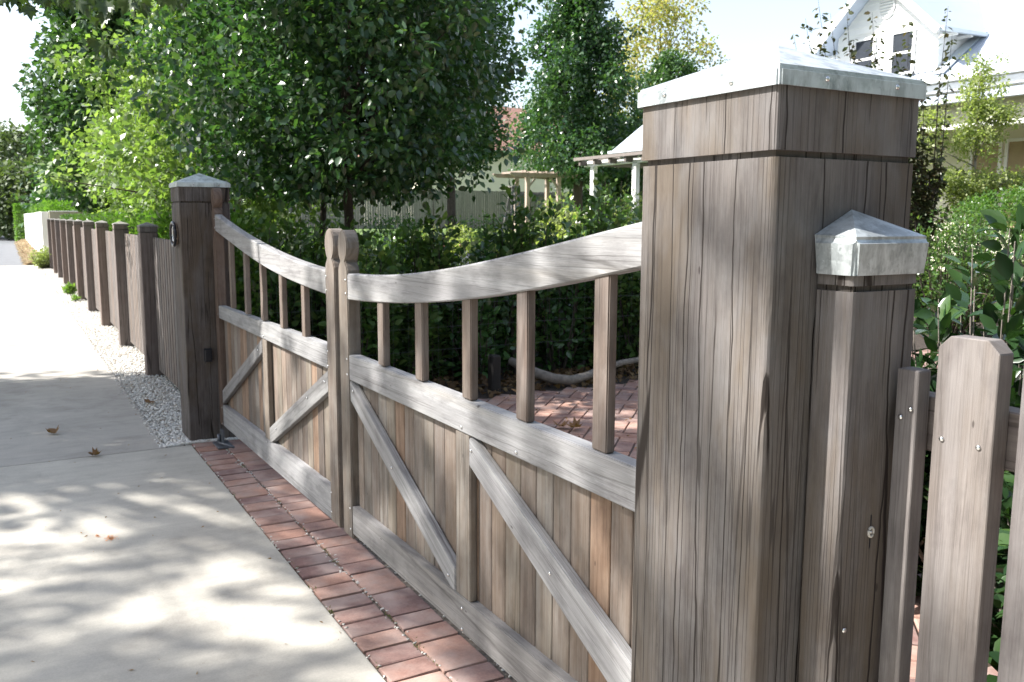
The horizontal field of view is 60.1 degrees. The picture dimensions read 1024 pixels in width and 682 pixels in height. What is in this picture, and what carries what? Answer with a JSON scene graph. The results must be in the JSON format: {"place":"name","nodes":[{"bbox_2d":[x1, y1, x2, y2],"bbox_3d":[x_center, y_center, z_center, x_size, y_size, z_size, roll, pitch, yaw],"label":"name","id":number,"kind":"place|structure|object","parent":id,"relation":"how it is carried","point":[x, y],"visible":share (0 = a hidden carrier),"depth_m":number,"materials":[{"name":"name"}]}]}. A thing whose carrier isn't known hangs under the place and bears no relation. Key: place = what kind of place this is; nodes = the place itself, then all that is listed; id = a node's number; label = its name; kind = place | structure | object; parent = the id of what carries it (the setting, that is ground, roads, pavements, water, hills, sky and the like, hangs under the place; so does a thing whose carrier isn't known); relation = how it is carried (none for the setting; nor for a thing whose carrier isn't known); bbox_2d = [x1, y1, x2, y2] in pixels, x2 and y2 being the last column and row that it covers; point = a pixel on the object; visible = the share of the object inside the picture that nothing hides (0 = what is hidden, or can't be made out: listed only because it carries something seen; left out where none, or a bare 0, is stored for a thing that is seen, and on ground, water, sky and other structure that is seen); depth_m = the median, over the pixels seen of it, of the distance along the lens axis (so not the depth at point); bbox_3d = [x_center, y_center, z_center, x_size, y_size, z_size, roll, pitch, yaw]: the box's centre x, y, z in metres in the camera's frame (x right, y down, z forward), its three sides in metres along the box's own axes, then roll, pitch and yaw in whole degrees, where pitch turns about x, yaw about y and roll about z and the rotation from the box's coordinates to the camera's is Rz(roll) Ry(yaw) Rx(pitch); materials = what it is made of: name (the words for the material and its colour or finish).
{"place":"outdoors","nodes":[
{"label":"outdoors","id":0,"kind":"place"},
{"bbox_2d":[0,235,22,265],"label":"asphalt path","id":1,"kind":"structure","parent":0,"point":[9,256],"depth_m":36.11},
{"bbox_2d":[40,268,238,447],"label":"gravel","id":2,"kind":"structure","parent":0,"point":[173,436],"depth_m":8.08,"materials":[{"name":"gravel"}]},
{"bbox_2d":[0,265,385,681],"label":"footpath","id":3,"kind":"structure","parent":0,"point":[178,590],"depth_m":3.98,"materials":[{"name":"concrete"}]},
{"bbox_2d":[46,425,59,432],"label":"fallen leaf","id":4,"kind":"object","parent":3,"relation":"on","point":[51,430],"visible":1,"depth_m":6.16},
{"bbox_2d":[88,447,101,454],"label":"fallen leaf","id":5,"kind":"object","parent":3,"relation":"on","point":[95,452],"visible":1,"depth_m":5.59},
{"bbox_2d":[0,380,340,673],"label":"path debris","id":6,"kind":"object","parent":3,"relation":"on","point":[154,517],"visible":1,"depth_m":4.19,"materials":[{"name":"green plant"}]},
{"bbox_2d":[237,231,542,264],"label":"grass","id":7,"kind":"structure","parent":0,"point":[395,241],"depth_m":29.68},
{"bbox_2d":[0,0,848,216],"label":"sky","id":8,"kind":"structure","parent":0,"point":[744,27],"materials":[{"name":"white"}]},
{"bbox_2d":[281,225,587,273],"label":"lawn","id":9,"kind":"structure","parent":0,"point":[357,230],"depth_m":38.75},
{"bbox_2d":[294,220,340,241],"bbox_3d":[-5.820,-3.224,27.102,1.570,0.940,0.580,-6,10,-37],"label":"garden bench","id":10,"kind":"object","parent":9,"relation":"on","point":[314,225],"visible":0.1,"depth_m":27.08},
{"bbox_2d":[304,217,356,251],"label":"garden bush","id":11,"kind":"object","parent":9,"relation":"on","point":[328,226],"visible":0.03,"depth_m":24.92,"materials":[{"name":"green plant"}]},
{"bbox_2d":[361,247,389,270],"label":"garden bush","id":12,"kind":"object","parent":9,"relation":"on","point":[366,250],"visible":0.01,"depth_m":15.72,"materials":[{"name":"green plant"}]},
{"bbox_2d":[362,212,424,243],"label":"garden bush","id":13,"kind":"object","parent":9,"relation":"on","point":[389,221],"visible":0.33,"depth_m":26.23,"materials":[{"name":"green plant"}]},
{"bbox_2d":[364,225,428,261],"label":"garden bush","id":14,"kind":"object","parent":9,"relation":"on","point":[389,237],"visible":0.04,"depth_m":19.50,"materials":[{"name":"green plant"}]},
{"bbox_2d":[413,222,475,263],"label":"garden bush","id":15,"kind":"object","parent":9,"relation":"on","point":[459,238],"visible":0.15,"depth_m":21.36,"materials":[{"name":"green plant"}]},
{"bbox_2d":[286,190,639,228],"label":"paling fence","id":16,"kind":"object","parent":9,"relation":"on","point":[468,207],"visible":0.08,"depth_m":43.53,"materials":[{"name":"grey wood"}]},
{"bbox_2d":[358,106,589,221],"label":"neighbour house","id":17,"kind":"structure","parent":9,"relation":"on","point":[537,185],"depth_m":55.90,"materials":[{"name":"paint"}]},
{"bbox_2d":[446,210,507,254],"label":"garden bush","id":18,"kind":"object","parent":9,"relation":"on","point":[464,222],"visible":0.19,"depth_m":23.74,"materials":[{"name":"green plant"}]},
{"bbox_2d":[435,0,531,248],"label":"pear tree","id":19,"kind":"object","parent":9,"relation":"on","point":[493,126],"visible":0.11,"depth_m":24.21,"materials":[{"name":"green plant"}]},
{"bbox_2d":[503,184,520,230],"bbox_3d":[0.050,-3.909,27.720,0.689,2.146,0.690,-4,9,-29],"label":"garden obelisk","id":20,"kind":"object","parent":9,"relation":"on","point":[514,193],"visible":0.38,"depth_m":27.67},
{"bbox_2d":[493,170,577,234],"bbox_3d":[0.951,-5.631,36.364,3.170,2.580,2.000,-4,9,-29],"label":"garden arbor","id":21,"kind":"object","parent":9,"relation":"on","point":[527,176],"visible":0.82,"depth_m":35.83,"materials":[{"name":"brown wood"}]},
{"bbox_2d":[523,209,585,243],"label":"garden bush","id":22,"kind":"object","parent":9,"relation":"on","point":[531,229],"visible":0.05,"depth_m":24.53,"materials":[{"name":"green plant"}]},
{"bbox_2d":[533,195,588,230],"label":"garden bush","id":23,"kind":"object","parent":9,"relation":"on","point":[579,206],"visible":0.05,"depth_m":28.28,"materials":[{"name":"green plant"}]},
{"bbox_2d":[550,112,642,219],"bbox_3d":[4.408,-7.864,40.950,6.203,5.634,6.006,-4,9,-29],"label":"bushy tree","id":24,"kind":"object","parent":9,"relation":"on","point":[624,180],"visible":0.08,"depth_m":39.53,"materials":[{"name":"green plant"}]},
{"bbox_2d":[573,151,647,207],"bbox_3d":[4.242,-4.534,28.835,2.940,2.900,3.720,-4,9,-29],"label":"pergola","id":25,"kind":"object","parent":9,"relation":"on","point":[633,161],"visible":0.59,"depth_m":27.95,"materials":[{"name":"white paint"}]},
{"bbox_2d":[603,189,642,224],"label":"garden bush","id":26,"kind":"object","parent":9,"relation":"on","point":[614,205],"visible":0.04,"depth_m":23.86,"materials":[{"name":"green plant"}]},
{"bbox_2d":[614,193,642,220],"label":"garden bush","id":27,"kind":"object","parent":9,"relation":"on","point":[634,204],"visible":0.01,"depth_m":25.17,"materials":[{"name":"green plant"}]},
{"bbox_2d":[594,0,729,119],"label":"autumn tree","id":28,"kind":"object","parent":9,"relation":"on","point":[664,7],"visible":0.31,"depth_m":45.70,"materials":[{"name":"yellow plant"}]},
{"bbox_2d":[624,46,702,124],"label":"bushy tree","id":29,"kind":"object","parent":9,"relation":"on","point":[669,67],"visible":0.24,"depth_m":41.75,"materials":[{"name":"green plant"}]},
{"bbox_2d":[479,347,997,681],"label":"driveway","id":30,"kind":"structure","parent":0,"point":[547,403],"depth_m":6.92,"materials":[{"name":"brick"}]},
{"bbox_2d":[486,381,637,447],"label":"moss crumbs","id":31,"kind":"object","parent":30,"relation":"on","point":[575,412],"visible":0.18,"depth_m":6.98,"materials":[{"name":"green plant"}]},
{"bbox_2d":[565,417,582,426],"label":"fallen leaf","id":32,"kind":"object","parent":30,"relation":"on","point":[575,423],"visible":1,"depth_m":6.35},
{"bbox_2d":[914,356,936,595],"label":"camellia bush","id":33,"kind":"object","parent":30,"relation":"on","point":[926,480],"visible":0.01,"depth_m":3.46,"materials":[{"name":"green plant"}]},
{"bbox_2d":[910,203,1023,579],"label":"camellia bush","id":34,"kind":"object","parent":30,"relation":"on","point":[1001,273],"visible":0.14,"depth_m":3.13,"materials":[{"name":"green plant"}]},
{"bbox_2d":[924,471,1014,681],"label":"camellia bush","id":35,"kind":"object","parent":30,"relation":"on","point":[1001,570],"visible":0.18,"depth_m":2.69,"materials":[{"name":"green plant"}]},
{"bbox_2d":[964,300,1023,396],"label":"camellia bush","id":36,"kind":"object","parent":30,"relation":"on","point":[984,327],"depth_m":3.56,"materials":[{"name":"green plant"}]},
{"bbox_3d":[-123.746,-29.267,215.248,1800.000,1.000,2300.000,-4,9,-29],"label":"ground","id":37,"kind":"structure","parent":0,"visible":0},
{"bbox_2d":[12,203,30,240],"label":"clipped hedge","id":38,"kind":"object","parent":37,"relation":"on","point":[18,212],"visible":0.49,"depth_m":50.97,"materials":[{"name":"green plant"}]},
{"bbox_2d":[0,153,45,239],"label":"distant tree","id":39,"kind":"object","parent":37,"relation":"on","point":[13,176],"visible":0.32,"depth_m":55.44,"materials":[{"name":"green plant"}]},
{"bbox_2d":[0,117,48,195],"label":"distant tree","id":40,"kind":"object","parent":37,"relation":"on","point":[12,136],"visible":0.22,"depth_m":80.17,"materials":[{"name":"green plant"}]},
{"bbox_2d":[24,212,48,251],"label":"rendered wall","id":41,"kind":"structure","parent":37,"relation":"on","point":[36,233],"depth_m":31.59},
{"bbox_2d":[13,161,85,227],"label":"distant tree","id":42,"kind":"object","parent":37,"relation":"on","point":[47,195],"visible":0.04,"depth_m":48.26,"materials":[{"name":"green plant"}]},
{"bbox_2d":[28,199,77,213],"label":"clipped hedge","id":43,"kind":"object","parent":37,"relation":"on","point":[48,205],"visible":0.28,"depth_m":30.06,"materials":[{"name":"green plant"}]},
{"bbox_2d":[12,0,170,238],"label":"pear tree","id":44,"kind":"object","parent":37,"relation":"on","point":[76,26],"visible":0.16,"depth_m":22.00,"materials":[{"name":"green plant"}]},
{"bbox_2d":[0,0,190,62],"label":"street tree","id":45,"kind":"object","parent":37,"relation":"on","point":[104,9],"visible":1,"depth_m":4.44,"materials":[{"name":"green plant"}]},
{"bbox_2d":[56,123,136,213],"bbox_3d":[-6.920,-2.847,17.796,3.941,3.910,3.784,-4,9,-29],"label":"pear tree","id":46,"kind":"object","parent":37,"relation":"on","point":[89,175],"visible":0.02,"depth_m":16.68,"materials":[{"name":"green plant"}]},
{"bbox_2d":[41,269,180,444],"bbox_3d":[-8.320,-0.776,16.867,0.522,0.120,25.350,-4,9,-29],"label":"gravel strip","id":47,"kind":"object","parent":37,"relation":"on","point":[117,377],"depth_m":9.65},
{"bbox_2d":[27,245,50,268],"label":"daisy bush","id":48,"kind":"object","parent":47,"relation":"on","point":[40,258],"visible":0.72,"depth_m":25.66,"materials":[{"name":"green plant"}]},
{"bbox_2d":[62,281,76,294],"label":"weed clump","id":49,"kind":"object","parent":47,"relation":"on","point":[68,288],"visible":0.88,"depth_m":17.17,"materials":[{"name":"green plant"}]},
{"bbox_2d":[70,293,81,301],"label":"weed clump","id":50,"kind":"object","parent":47,"relation":"on","point":[74,297],"visible":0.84,"depth_m":15.84,"materials":[{"name":"green plant"}]},
{"bbox_2d":[47,218,179,389],"bbox_3d":[-7.765,-1.437,15.959,0.173,1.502,22.658,-4,9,-29],"label":"picket fence","id":51,"kind":"object","parent":47,"relation":"on","point":[122,277],"visible":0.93,"depth_m":10.16,"materials":[{"name":"wood"}]},
{"bbox_2d":[169,173,235,440],"bbox_3d":[-2.093,-0.205,6.005,0.361,1.840,0.365,-4,9,-29],"label":"gate post","id":52,"kind":"object","parent":47,"relation":"on","point":[190,234],"visible":0.76,"depth_m":5.86,"materials":[{"name":"wood"}]},
{"bbox_2d":[211,188,343,527],"bbox_3d":[-1.366,-0.013,4.829,0.128,1.688,2.481,-4,9,-29],"label":"gate leaf","id":53,"kind":"object","parent":52,"relation":"attached to","point":[280,399],"visible":0.98,"depth_m":4.57,"materials":[{"name":"brown wood"}]},
{"bbox_2d":[85,87,216,215],"bbox_3d":[-5.530,-2.604,15.562,3.658,4.046,3.828,-4,9,-29],"label":"pear tree","id":54,"kind":"object","parent":37,"relation":"on","point":[121,204],"visible":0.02,"depth_m":14.94,"materials":[{"name":"green plant"}]},
{"bbox_2d":[60,209,273,320],"bbox_3d":[-6.823,-1.406,15.002,0.656,1.602,19.266,-4,9,-29],"label":"jasmine hedge","id":55,"kind":"object","parent":37,"relation":"on","point":[162,221],"visible":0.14,"depth_m":7.25,"materials":[{"name":"green plant"}]},
{"bbox_2d":[48,211,297,240],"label":"rendered wall","id":56,"kind":"structure","parent":37,"relation":"on","point":[54,214],"depth_m":27.45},
{"bbox_2d":[85,54,317,222],"bbox_3d":[-4.599,-2.358,13.451,3.216,4.156,3.729,4,9,26],"label":"pear tree","id":57,"kind":"object","parent":37,"relation":"on","point":[129,178],"visible":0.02,"depth_m":12.55,"materials":[{"name":"green plant"}]},
{"bbox_2d":[79,0,549,228],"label":"pear tree","id":58,"kind":"object","parent":37,"relation":"on","point":[416,72],"visible":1,"depth_m":7.33,"materials":[{"name":"green plant"}]},
{"bbox_2d":[192,439,516,681],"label":"brick edging","id":59,"kind":"object","parent":37,"relation":"on","point":[453,651],"visible":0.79,"depth_m":3.64,"materials":[{"name":"brick"}]},
{"bbox_2d":[87,339,510,678],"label":"loose stones","id":60,"kind":"object","parent":59,"relation":"on","point":[381,609],"visible":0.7,"depth_m":4.07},
{"bbox_2d":[194,447,452,681],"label":"weed tufts","id":61,"kind":"object","parent":59,"relation":"on","point":[329,610],"visible":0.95,"depth_m":3.41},
{"bbox_2d":[631,46,926,681],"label":"gate post","id":62,"kind":"object","parent":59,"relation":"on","point":[762,169],"visible":0.88,"depth_m":1.42,"materials":[{"name":"wood"}]},
{"bbox_2d":[338,222,641,681],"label":"gate leaf","id":63,"kind":"object","parent":62,"relation":"attached to","point":[502,538],"visible":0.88,"depth_m":2.58,"materials":[{"name":"brown wood"}]},
{"bbox_2d":[796,210,1023,681],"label":"picket fence","id":64,"kind":"object","parent":59,"relation":"on","point":[883,418],"visible":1,"depth_m":1.35,"materials":[{"name":"wood"}]},
{"bbox_2d":[500,0,651,222],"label":"pear tree","id":65,"kind":"object","parent":37,"relation":"on","point":[581,40],"visible":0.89,"depth_m":35.67,"materials":[{"name":"green plant"}]},
{"bbox_2d":[441,296,937,398],"bbox_3d":[0.725,-0.312,12.286,10.640,0.275,7.500,-4,9,-29],"label":"garden bed","id":66,"kind":"object","parent":37,"relation":"on","point":[920,342],"visible":0.02,"depth_m":8.36,"materials":[{"name":"soil"}]},
{"bbox_2d":[33,0,369,238],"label":"pear tree","id":67,"kind":"object","parent":66,"relation":"on","point":[160,201],"visible":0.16,"depth_m":10.28,"materials":[{"name":"green plant"}]},
{"bbox_2d":[165,191,278,269],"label":"garden bush","id":68,"kind":"object","parent":66,"relation":"on","point":[246,210],"depth_m":9.92,"materials":[{"name":"green plant"}]},
{"bbox_2d":[228,196,311,331],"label":"laurel shrub","id":69,"kind":"object","parent":66,"relation":"on","point":[274,279],"visible":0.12,"depth_m":7.38,"materials":[{"name":"green plant"}]},
{"bbox_2d":[255,206,319,309],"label":"garden bush","id":70,"kind":"object","parent":66,"relation":"on","point":[291,232],"visible":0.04,"depth_m":11.35,"materials":[{"name":"green plant"}]},
{"bbox_2d":[250,213,332,339],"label":"laurel shrub","id":71,"kind":"object","parent":66,"relation":"on","point":[300,225],"visible":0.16,"depth_m":7.69,"materials":[{"name":"green plant"}]},
{"bbox_2d":[136,0,461,254],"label":"pear tree","id":72,"kind":"object","parent":66,"relation":"on","point":[323,209],"visible":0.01,"depth_m":9.09,"materials":[{"name":"green plant"}]},
{"bbox_2d":[293,209,397,359],"bbox_3d":[-1.498,-0.308,7.721,0.998,1.674,0.752,8,11,43],"label":"laurel shrub","id":73,"kind":"object","parent":66,"relation":"on","point":[321,326],"visible":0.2,"depth_m":7.59,"materials":[{"name":"green plant"}]},
{"bbox_2d":[360,253,379,353],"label":"undergrowth shrub","id":74,"kind":"object","parent":66,"relation":"on","point":[370,268],"depth_m":8.35,"materials":[{"name":"green plant"}]},
{"bbox_2d":[362,237,444,375],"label":"laurel shrub","id":75,"kind":"object","parent":66,"relation":"on","point":[397,360],"visible":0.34,"depth_m":7.84,"materials":[{"name":"green plant"}]},
{"bbox_2d":[356,217,457,273],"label":"garden bush","id":76,"kind":"object","parent":66,"relation":"on","point":[397,245],"visible":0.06,"depth_m":10.98,"materials":[{"name":"green plant"}]},
{"bbox_2d":[398,182,462,382],"bbox_3d":[-0.735,-0.506,8.158,0.628,1.894,0.605,-4,9,-29],"label":"laurel shrub","id":77,"kind":"object","parent":66,"relation":"on","point":[432,252],"visible":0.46,"depth_m":8.09,"materials":[{"name":"green plant"}]},
{"bbox_2d":[258,285,633,367],"bbox_3d":[-0.198,-0.112,7.977,4.101,0.930,0.012,-4,9,-29],"label":"wire fence","id":78,"kind":"object","parent":66,"relation":"on","point":[461,325],"visible":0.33,"depth_m":7.77,"materials":[{"name":"metal"}]},
{"bbox_2d":[443,301,492,366],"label":"undergrowth shrub","id":79,"kind":"object","parent":66,"relation":"on","point":[454,360],"depth_m":9.05,"materials":[{"name":"green plant"}]},
{"bbox_2d":[435,227,516,380],"bbox_3d":[-0.289,-0.308,8.296,0.851,1.514,0.891,3,8,21],"label":"laurel shrub","id":80,"kind":"object","parent":66,"relation":"on","point":[490,334],"visible":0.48,"depth_m":8.18,"materials":[{"name":"green plant"}]},
{"bbox_2d":[488,354,500,394],"bbox_3d":[-0.153,0.293,7.676,0.090,0.350,0.090,-4,9,-29],"label":"timber stump","id":81,"kind":"object","parent":66,"relation":"on","point":[494,372],"visible":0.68,"depth_m":7.64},
{"bbox_2d":[456,213,538,265],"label":"garden bush","id":82,"kind":"object","parent":66,"relation":"on","point":[474,242],"visible":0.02,"depth_m":11.53,"materials":[{"name":"green plant"}]},
{"bbox_2d":[477,179,558,374],"bbox_3d":[0.035,-0.612,8.578,0.741,1.924,0.742,-4,9,-29],"label":"laurel shrub","id":83,"kind":"object","parent":66,"relation":"on","point":[518,237],"visible":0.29,"depth_m":8.46,"materials":[{"name":"green plant"}]},
{"bbox_2d":[430,362,638,397],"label":"leaf litter","id":84,"kind":"object","parent":66,"relation":"on","point":[512,380],"visible":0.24,"depth_m":8.14,"materials":[{"name":"plant"}]},
{"bbox_2d":[535,291,576,355],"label":"undergrowth shrub","id":85,"kind":"object","parent":66,"relation":"on","point":[537,353],"visible":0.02,"depth_m":9.65,"materials":[{"name":"green plant"}]},
{"bbox_2d":[524,200,594,371],"bbox_3d":[0.448,-0.489,8.737,0.884,1.786,0.743,-4,9,-29],"label":"laurel shrub","id":86,"kind":"object","parent":66,"relation":"on","point":[558,329],"visible":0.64,"depth_m":8.66,"materials":[{"name":"green plant"}]},
{"bbox_2d":[534,191,587,242],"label":"garden bush","id":87,"kind":"object","parent":66,"relation":"on","point":[560,229],"visible":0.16,"depth_m":14.87,"materials":[{"name":"green plant"}]},
{"bbox_2d":[508,357,638,384],"bbox_3d":[0.764,0.247,8.254,1.572,0.223,0.464,-3,9,-22],"label":"log","id":88,"kind":"object","parent":66,"relation":"on","point":[549,377],"visible":0.62,"depth_m":7.96,"materials":[{"name":"wood"}]},
{"bbox_2d":[563,204,615,238],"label":"garden bush","id":89,"kind":"object","parent":66,"relation":"on","point":[582,231],"visible":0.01,"depth_m":11.90,"materials":[{"name":"green plant"}]},
{"bbox_2d":[562,170,629,368],"bbox_3d":[0.829,-0.658,8.889,0.742,2.077,0.687,-6,10,-40],"label":"laurel shrub","id":90,"kind":"object","parent":66,"relation":"on","point":[602,225],"visible":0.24,"depth_m":8.77,"materials":[{"name":"green plant"}]},
{"bbox_2d":[584,178,640,235],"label":"garden bush","id":91,"kind":"object","parent":66,"relation":"on","point":[618,212],"visible":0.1,"depth_m":14.69,"materials":[{"name":"green plant"}]},
{"bbox_2d":[596,202,641,366],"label":"laurel shrub","id":92,"kind":"object","parent":66,"relation":"on","point":[627,344],"visible":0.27,"depth_m":9.03,"materials":[{"name":"green plant"}]},
{"bbox_2d":[790,1,957,329],"bbox_3d":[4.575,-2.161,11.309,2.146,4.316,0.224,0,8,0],"label":"plum tree","id":93,"kind":"object","parent":66,"relation":"on","point":[923,202],"visible":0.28,"depth_m":11.26,"materials":[{"name":"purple plant"}]},
{"bbox_2d":[910,196,1013,334],"bbox_3d":[5.574,-0.924,11.155,1.351,1.794,1.527,-4,9,-29],"label":"shrub","id":94,"kind":"object","parent":66,"relation":"on","point":[937,281],"visible":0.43,"depth_m":10.93,"materials":[{"name":"green plant"}]},
{"bbox_2d":[607,0,1023,275],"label":"house","id":95,"kind":"structure","parent":37,"relation":"on","point":[991,29],"depth_m":20.68,"materials":[{"name":"wood"}]},
{"bbox_2d":[852,36,876,68],"bbox_3d":[8.810,-7.039,22.166,0.054,1.050,0.650,-4,9,-29],"label":"window","id":96,"kind":"structure","parent":95,"relation":"in","point":[863,44],"depth_m":22.13,"materials":[{"name":"white paint"}]},
{"bbox_2d":[889,28,916,74],"bbox_3d":[9.339,-6.903,21.206,0.094,1.050,0.660,-4,9,-29],"label":"window","id":97,"kind":"structure","parent":95,"relation":"in","point":[897,37],"depth_m":21.19,"materials":[{"name":"white paint"}]},
{"bbox_2d":[964,139,1003,228],"bbox_3d":[10.481,-3.459,19.698,0.094,1.970,0.740,-4,9,-29],"label":"window","id":98,"kind":"structure","parent":95,"relation":"in","point":[982,160],"depth_m":19.55,"materials":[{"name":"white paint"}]},
{"bbox_2d":[1000,137,1023,226],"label":"window","id":99,"kind":"structure","parent":95,"relation":"in","point":[1014,147],"depth_m":19.08,"materials":[{"name":"white paint"}]},
{"bbox_2d":[913,282,1017,337],"bbox_3d":[10.020,-0.039,10.292,6.480,0.349,19.800,-4,9,-29],"label":"planting bed","id":100,"kind":"object","parent":37,"relation":"on","point":[985,333],"depth_m":11.98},
{"bbox_2d":[917,48,1023,263],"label":"young pear tree","id":101,"kind":"object","parent":100,"relation":"on","point":[985,112],"visible":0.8,"depth_m":14.43,"materials":[{"name":"green plant"}]},
{"bbox_2d":[932,180,1023,313],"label":"round shrub","id":102,"kind":"object","parent":100,"relation":"on","point":[991,199],"visible":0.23,"depth_m":12.11,"materials":[{"name":"green plant"}]},
{"bbox_2d":[1008,177,1023,281],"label":"rose bush","id":103,"kind":"object","parent":100,"relation":"on","point":[1011,222],"visible":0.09,"depth_m":13.06,"materials":[{"name":"green plant"}]},
{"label":"mulch verge","id":104,"kind":"structure","parent":0,"visible":0},
{"bbox_2d":[14,239,37,264],"bbox_3d":[-21.709,-4.242,39.677,1.040,0.385,28.362,-4,9,-29],"label":"straw","id":105,"kind":"object","parent":104,"relation":"on","point":[23,246],"visible":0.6,"depth_m":35.64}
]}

